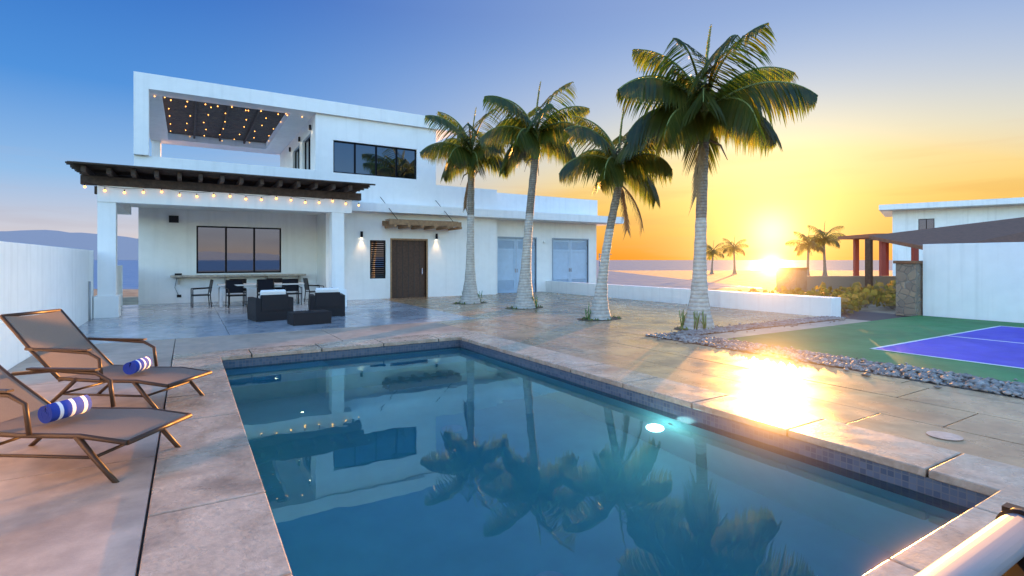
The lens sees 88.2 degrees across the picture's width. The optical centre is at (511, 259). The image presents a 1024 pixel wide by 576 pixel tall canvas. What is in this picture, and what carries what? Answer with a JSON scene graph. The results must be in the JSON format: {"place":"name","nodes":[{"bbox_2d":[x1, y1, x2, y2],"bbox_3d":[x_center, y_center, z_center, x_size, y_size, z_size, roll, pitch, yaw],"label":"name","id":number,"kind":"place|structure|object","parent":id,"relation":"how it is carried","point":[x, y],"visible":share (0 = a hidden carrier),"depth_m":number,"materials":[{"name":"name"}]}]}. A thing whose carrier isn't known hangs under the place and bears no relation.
{"place":"outdoors","nodes":[
{"label":"outdoors","id":0,"kind":"place"},
{"bbox_2d":[0,230,137,259],"bbox_3d":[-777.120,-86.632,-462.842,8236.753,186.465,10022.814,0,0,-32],"label":"mountains","id":1,"kind":"structure","parent":0,"point":[127,248],"depth_m":3215.99,"materials":[{"name":"blue"}]},
{"bbox_2d":[173,322,468,354],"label":"deck","id":2,"kind":"structure","parent":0,"point":[220,343],"depth_m":10.84,"materials":[{"name":"grey concrete"}]},
{"bbox_2d":[94,71,623,317],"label":"house","id":3,"kind":"structure","parent":0,"point":[324,244],"depth_m":20.72,"materials":[{"name":"white paint"}]},
{"bbox_2d":[65,161,374,200],"bbox_3d":[-8.793,-2.267,16.790,7.888,0.484,3.777,0,0,-32],"label":"pergola","id":4,"kind":"object","parent":3,"relation":"on","point":[103,174],"visible":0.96,"depth_m":15.54,"materials":[{"name":"brown wood"}]},
{"bbox_2d":[85,97,356,201],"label":"string lights","id":5,"kind":"object","parent":3,"relation":"hanging from","point":[220,139],"visible":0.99,"depth_m":17.64},
{"bbox_2d":[83,96,359,205],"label":"light bulbs","id":6,"kind":"object","parent":3,"relation":"attached to","point":[214,195],"visible":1,"depth_m":16.70,"materials":[{"name":"yellow glass"}]},
{"bbox_2d":[162,97,284,143],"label":"terrace slats","id":7,"kind":"object","parent":3,"relation":"attached to","point":[195,125],"visible":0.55,"depth_m":22.14,"materials":[{"name":"brown wood"}]},
{"bbox_2d":[170,274,305,284],"bbox_3d":[-10.264,0.715,20.052,4.550,0.330,0.480,0,0,-32],"label":"bar counter","id":8,"kind":"object","parent":3,"relation":"attached to","point":[241,275],"visible":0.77,"depth_m":19.84,"materials":[{"name":"stone"}]},
{"bbox_2d":[169,125,437,238],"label":"wall lights","id":9,"kind":"object","parent":3,"relation":"attached to","point":[173,219],"visible":1,"depth_m":19.11,"materials":[{"name":"black metal"}]},
{"bbox_2d":[196,137,415,273],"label":"house frames","id":10,"kind":"structure","parent":3,"relation":"attached to","point":[254,228],"depth_m":20.81,"materials":[{"name":"black metal"}]},
{"bbox_2d":[370,240,384,278],"bbox_3d":[-5.453,-0.025,21.387,0.650,1.550,0.090,0,0,-32],"label":"window","id":11,"kind":"structure","parent":3,"relation":"attached to","point":[376,257],"depth_m":21.37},
{"bbox_2d":[371,241,383,276],"bbox_3d":[-5.461,-0.025,21.400,0.650,1.550,0.001,0,0,-32],"label":"louvre glass","id":12,"kind":"object","parent":11,"relation":"in","point":[378,258],"visible":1,"depth_m":21.41,"materials":[{"name":"glass"}]},
{"bbox_2d":[390,238,427,297],"bbox_3d":[-4.317,0.355,22.069,1.640,2.490,0.175,0,0,-32],"label":"door","id":13,"kind":"structure","parent":3,"relation":"attached to","point":[407,268],"depth_m":22.08,"materials":[{"name":"brown wood"}]},
{"bbox_2d":[382,219,461,230],"bbox_3d":[-3.666,-1.450,21.676,3.100,0.340,1.195,0,0,-32],"label":"door canopy","id":14,"kind":"object","parent":3,"relation":"attached to","point":[419,224],"visible":1,"depth_m":21.38,"materials":[{"name":"brown wood"}]},
{"bbox_2d":[497,236,588,292],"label":"garage doors","id":15,"kind":"structure","parent":3,"relation":"attached to","point":[570,256],"depth_m":26.55,"materials":[{"name":"grey glass"}]},
{"bbox_2d":[94,260,895,313],"bbox_3d":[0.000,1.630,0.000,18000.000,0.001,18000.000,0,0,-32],"label":"ocean","id":16,"kind":"structure","parent":0,"point":[759,275],"depth_m":63.75,"materials":[{"name":"liquid"}]},
{"bbox_2d":[706,243,724,273],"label":"palm","id":17,"kind":"object","parent":16,"relation":"on","point":[711,252],"visible":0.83,"depth_m":59.94,"materials":[{"name":"green plant"}]},
{"bbox_2d":[721,237,748,273],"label":"palm","id":18,"kind":"object","parent":16,"relation":"on","point":[736,248],"visible":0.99,"depth_m":59.96,"materials":[{"name":"green plant"}]},
{"bbox_2d":[775,267,808,291],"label":"pillar","id":19,"kind":"structure","parent":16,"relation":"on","point":[791,277],"depth_m":26.05,"materials":[{"name":"paint"}]},
{"bbox_2d":[785,228,827,275],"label":"palm","id":20,"kind":"object","parent":16,"relation":"on","point":[799,247],"visible":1,"depth_m":44.90,"materials":[{"name":"green plant"}]},
{"bbox_2d":[738,286,895,313],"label":"shrubs","id":21,"kind":"object","parent":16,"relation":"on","point":[853,303],"visible":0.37,"depth_m":17.32,"materials":[{"name":"green plant"}]},
{"bbox_2d":[803,223,845,275],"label":"palm","id":22,"kind":"object","parent":16,"relation":"on","point":[828,238],"visible":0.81,"depth_m":44.79,"materials":[{"name":"green plant"}]},
{"bbox_2d":[646,331,1023,398],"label":"gravel","id":23,"kind":"structure","parent":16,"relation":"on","point":[1008,388],"depth_m":7.76,"materials":[{"name":"grey gravel"}]},
{"bbox_2d":[790,280,895,306],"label":"shrubs","id":24,"kind":"object","parent":16,"relation":"on","point":[869,290],"visible":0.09,"depth_m":20.12,"materials":[{"name":"green plant"}]},
{"bbox_2d":[728,315,1023,382],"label":"green court","id":25,"kind":"object","parent":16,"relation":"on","point":[855,340],"visible":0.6,"depth_m":10.43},
{"bbox_2d":[876,326,1023,367],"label":"sports court","id":26,"kind":"object","parent":25,"relation":"on","point":[990,351],"visible":1,"depth_m":9.45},
{"bbox_2d":[869,326,1023,368],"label":"court lines","id":27,"kind":"object","parent":26,"relation":"on","point":[952,336],"visible":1,"depth_m":9.87,"materials":[{"name":"paint"}]},
{"bbox_2d":[838,233,918,275],"bbox_3d":[25.196,0.040,31.908,8.600,3.120,3.800,0,0,4],"label":"pergola","id":28,"kind":"object","parent":16,"relation":"on","point":[883,258],"visible":0.15,"depth_m":32.42,"materials":[{"name":"red wood"}]},
{"bbox_2d":[865,217,1023,286],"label":"pergola","id":29,"kind":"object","parent":16,"relation":"on","point":[1004,230],"depth_m":22.53,"materials":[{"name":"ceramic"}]},
{"bbox_2d":[0,0,1023,259],"label":"sky","id":30,"kind":"structure","parent":0,"point":[919,101],"materials":[{"name":"blue"}]},
{"bbox_2d":[137,310,908,575],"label":"paving base","id":31,"kind":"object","parent":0,"point":[867,316],"depth_m":14.80,"materials":[{"name":"grey concrete"}]},
{"bbox_2d":[0,339,174,575],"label":"deck","id":32,"kind":"structure","parent":31,"relation":"on","point":[72,517],"depth_m":3.54,"materials":[{"name":"beige concrete"}]},
{"bbox_2d":[0,365,191,482],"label":"lounger","id":33,"kind":"object","parent":32,"relation":"on","point":[21,403],"visible":0.84,"depth_m":4.10,"materials":[{"name":"brown"}]},
{"bbox_2d":[38,395,91,422],"bbox_3d":[-3.467,1.153,4.101,0.140,0.144,0.300,0,0,13],"label":"lounger towel","id":34,"kind":"object","parent":33,"relation":"on","point":[52,412],"visible":1,"depth_m":4.04,"materials":[{"name":"blue fabric"}]},
{"bbox_2d":[0,309,211,408],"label":"lounger","id":35,"kind":"object","parent":32,"relation":"on","point":[57,338],"visible":0.88,"depth_m":5.80,"materials":[{"name":"brown"}]},
{"bbox_2d":[123,356,152,374],"bbox_3d":[-4.102,1.153,5.791,0.140,0.144,0.300,0,0,-6],"label":"lounger towel","id":36,"kind":"object","parent":35,"relation":"on","point":[137,365],"visible":1,"depth_m":5.69,"materials":[{"name":"blue fabric"}]},
{"bbox_2d":[78,298,476,343],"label":"grey patio","id":37,"kind":"structure","parent":31,"relation":"on","point":[175,321],"depth_m":13.68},
{"bbox_2d":[191,279,213,307],"bbox_3d":[-10.407,1.134,17.728,0.612,0.935,0.552,0,0,-36],"label":"chair","id":38,"kind":"object","parent":37,"relation":"on","point":[209,288],"visible":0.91,"depth_m":17.68,"materials":[{"name":"black metal"}]},
{"bbox_2d":[225,280,246,307],"bbox_3d":[-9.192,1.134,17.577,0.552,0.935,0.612,0,0,-36],"label":"chair","id":39,"kind":"object","parent":37,"relation":"on","point":[231,286],"visible":0.88,"depth_m":17.72,"materials":[{"name":"black metal"}]},
{"bbox_2d":[229,279,246,303],"bbox_3d":[-9.882,1.134,18.996,0.552,0.935,0.612,0,0,-32],"label":"chair","id":40,"kind":"object","parent":37,"relation":"on","point":[244,280],"visible":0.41,"depth_m":18.85,"materials":[{"name":"black metal"}]},
{"bbox_2d":[217,282,303,306],"bbox_3d":[-8.861,1.215,18.671,2.700,0.770,1.000,0,0,-32],"label":"dining table","id":41,"kind":"object","parent":37,"relation":"on","point":[222,287],"visible":0.65,"depth_m":18.16,"materials":[{"name":"grey"}]},
{"bbox_2d":[257,279,274,297],"bbox_3d":[-8.393,1.134,18.008,0.552,0.935,0.612,0,0,-28],"label":"chair","id":42,"kind":"object","parent":37,"relation":"on","point":[265,284],"visible":0.56,"depth_m":18.23,"materials":[{"name":"black wicker"}]},
{"bbox_2d":[247,294,292,321],"bbox_3d":[-6.387,1.250,13.965,0.944,0.700,0.872,0,0,-39],"label":"club chair","id":43,"kind":"object","parent":37,"relation":"on","point":[277,307],"visible":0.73,"depth_m":13.61,"materials":[{"name":"black wicker"}]},
{"bbox_2d":[260,289,285,294],"bbox_3d":[-6.422,1.039,14.007,0.640,0.522,0.743,0,0,-39],"label":"seat cushion","id":44,"kind":"object","parent":43,"relation":"on","point":[271,292],"visible":0.28,"depth_m":13.70,"materials":[{"name":"white fabric"}]},
{"bbox_2d":[267,278,282,289],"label":"chair","id":45,"kind":"object","parent":37,"relation":"on","point":[277,280],"visible":0.11,"depth_m":19.44,"materials":[{"name":"black metal"}]},
{"bbox_2d":[282,279,301,304],"bbox_3d":[-7.715,1.134,18.518,0.552,0.935,0.612,0,0,-34],"label":"chair","id":46,"kind":"object","parent":37,"relation":"on","point":[290,287],"visible":0.66,"depth_m":18.70,"materials":[{"name":"black metal"}]},
{"bbox_2d":[287,310,330,325],"bbox_3d":[-5.010,1.435,13.056,0.900,0.330,0.600,0,0,-37],"label":"coffee table","id":47,"kind":"object","parent":37,"relation":"on","point":[305,317],"visible":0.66,"depth_m":12.82,"materials":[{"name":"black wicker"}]},
{"bbox_2d":[303,278,323,301],"bbox_3d":[-7.385,1.134,19.631,0.612,0.935,0.552,0,0,-36],"label":"chair","id":48,"kind":"object","parent":37,"relation":"on","point":[306,284],"visible":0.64,"depth_m":19.45,"materials":[{"name":"black metal"}]},
{"bbox_2d":[308,292,344,315],"bbox_3d":[-5.266,1.250,15.003,0.944,0.700,0.872,0,0,-23],"label":"club chair","id":49,"kind":"object","parent":37,"relation":"on","point":[333,303],"visible":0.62,"depth_m":14.64,"materials":[{"name":"black wicker"}]},
{"bbox_2d":[315,288,338,292],"bbox_3d":[-5.288,1.039,15.053,0.640,0.522,0.743,0,0,-24],"label":"seat cushion","id":50,"kind":"object","parent":49,"relation":"on","point":[317,290],"visible":0.35,"depth_m":14.71,"materials":[{"name":"white fabric"}]},
{"bbox_2d":[0,241,1023,370],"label":"boundary walls","id":51,"kind":"structure","parent":31,"relation":"on","point":[980,281],"depth_m":13.76,"materials":[{"name":"white paint"}]},
{"bbox_2d":[89,281,90,320],"bbox_3d":[-10.889,1.075,13.617,0.046,1.050,0.046,0,0,36],"label":"conduit","id":52,"kind":"object","parent":51,"relation":"attached to","point":[89,300],"visible":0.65,"depth_m":13.60,"materials":[{"name":"grey metal"}]},
{"bbox_2d":[383,292,686,318],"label":"deck","id":53,"kind":"structure","parent":31,"relation":"on","point":[496,305],"depth_m":18.63,"materials":[{"name":"concrete"}]},
{"bbox_2d":[420,107,509,303],"bbox_3d":[-1.598,-2.025,19.468,3.703,7.251,3.758,0,0,-32],"label":"palm","id":54,"kind":"object","parent":53,"relation":"on","point":[461,152],"visible":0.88,"depth_m":19.12,"materials":[{"name":"green plant"}]},
{"bbox_2d":[452,291,487,303],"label":"plants","id":55,"kind":"object","parent":53,"relation":"on","point":[474,302],"visible":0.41,"depth_m":19.21,"materials":[{"name":"plant"}]},
{"bbox_2d":[506,294,542,308],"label":"plants","id":56,"kind":"object","parent":53,"relation":"on","point":[536,306],"visible":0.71,"depth_m":17.20,"materials":[{"name":"plant"}]},
{"bbox_2d":[479,81,589,308],"bbox_3d":[0.777,-2.176,17.441,3.538,7.551,3.591,0,0,12],"label":"palm","id":57,"kind":"object","parent":53,"relation":"on","point":[523,136],"visible":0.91,"depth_m":17.19,"materials":[{"name":"green plant"}]},
{"bbox_2d":[138,331,1023,575],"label":"pool coping","id":58,"kind":"object","parent":31,"relation":"on","point":[210,513],"visible":0.97,"depth_m":4.02,"materials":[{"name":"stone"}]},
{"bbox_2d":[1002,557,1023,575],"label":"cover slot","id":59,"kind":"object","parent":58,"relation":"on","point":[1017,569],"depth_m":2.64,"materials":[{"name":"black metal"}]},
{"bbox_2d":[915,502,1023,575],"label":"cover roller","id":60,"kind":"object","parent":59,"relation":"on","point":[995,547],"visible":1,"depth_m":2.48,"materials":[{"name":"grey plastic"}]},
{"bbox_2d":[528,305,819,335],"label":"patio paving","id":61,"kind":"structure","parent":31,"relation":"on","point":[645,321],"depth_m":14.17,"materials":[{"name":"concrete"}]},
{"bbox_2d":[577,306,620,320],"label":"plants","id":62,"kind":"object","parent":61,"relation":"on","point":[589,319],"visible":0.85,"depth_m":13.89,"materials":[{"name":"plant"}]},
{"bbox_2d":[559,104,687,319],"bbox_3d":[2.713,-1.338,14.177,3.386,5.875,3.419,0,0,44],"label":"palm","id":63,"kind":"object","parent":61,"relation":"on","point":[609,162],"visible":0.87,"depth_m":13.95,"materials":[{"name":"green plant"}]},
{"bbox_2d":[674,309,720,330],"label":"plants","id":64,"kind":"object","parent":61,"relation":"on","point":[686,328],"visible":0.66,"depth_m":11.84,"materials":[{"name":"plant"}]},
{"bbox_2d":[616,22,817,329],"bbox_3d":[4.449,-1.997,12.535,4.271,7.193,4.328,0,0,-32],"label":"palm","id":65,"kind":"object","parent":61,"relation":"on","point":[700,115],"visible":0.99,"depth_m":11.84,"materials":[{"name":"green plant"}]},
{"bbox_2d":[437,316,1023,467],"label":"deck","id":66,"kind":"structure","parent":31,"relation":"on","point":[987,426],"depth_m":6.55,"materials":[{"name":"stone"}]},
{"bbox_2d":[926,431,963,439],"bbox_3d":[3.858,1.565,4.710,0.260,0.001,0.260,0,0,-32],"label":"skimmer lid","id":67,"kind":"object","parent":66,"relation":"on","point":[943,435],"visible":1,"depth_m":4.71,"materials":[{"name":"white plastic"}]},
{"bbox_2d":[671,316,845,335],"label":"gravel","id":68,"kind":"structure","parent":31,"relation":"on","point":[746,326],"depth_m":12.46,"materials":[{"name":"grey gravel"}]},
{"bbox_2d":[701,319,867,338],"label":"paved path","id":69,"kind":"structure","parent":31,"relation":"on","point":[727,335],"depth_m":11.93,"materials":[{"name":"beige concrete"}]},
{"bbox_2d":[893,261,922,315],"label":"pillar","id":70,"kind":"structure","parent":31,"relation":"on","point":[909,288],"depth_m":15.07,"materials":[{"name":"stone"}]},
{"bbox_2d":[138,341,928,574],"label":"swimming pool","id":71,"kind":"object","parent":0,"point":[152,486],"visible":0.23,"depth_m":3.55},
{"bbox_2d":[807,276,895,291],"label":"wall","id":72,"kind":"structure","parent":0,"point":[835,282],"depth_m":26.23,"materials":[{"name":"brown"}]},
{"bbox_2d":[879,197,1023,275],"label":"neighbour house","id":73,"kind":"structure","parent":0,"point":[906,216],"depth_m":48.73,"materials":[{"name":"white paint"}]},
{"bbox_2d":[918,218,934,229],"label":"frames","id":74,"kind":"structure","parent":73,"relation":"in","point":[926,223],"depth_m":49.92,"materials":[{"name":"white metal"}]},
{"bbox_2d":[919,219,933,229],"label":"window glass","id":75,"kind":"object","parent":74,"relation":"in","point":[922,223],"visible":0.6,"depth_m":49.99,"materials":[{"name":"grey glass"}]},
{"bbox_3d":[-0.691,2.325,6.027,4.280,1.450,8.400,0,0,-32],"label":"pool","id":76,"kind":"object","parent":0,"visible":0},
{"bbox_2d":[224,346,970,575],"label":"pool water","id":77,"kind":"structure","parent":76,"relation":"in","point":[455,461],"depth_m":4.10,"materials":[{"name":"blue liquid"}]},
{"bbox_2d":[222,340,989,507],"bbox_3d":[-0.691,1.780,6.027,4.280,0.319,8.400,0,0,-32],"label":"waterline tile","id":78,"kind":"object","parent":76,"relation":"in","point":[942,490],"visible":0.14,"depth_m":5.53,"materials":[{"name":"tile"}]}
]}

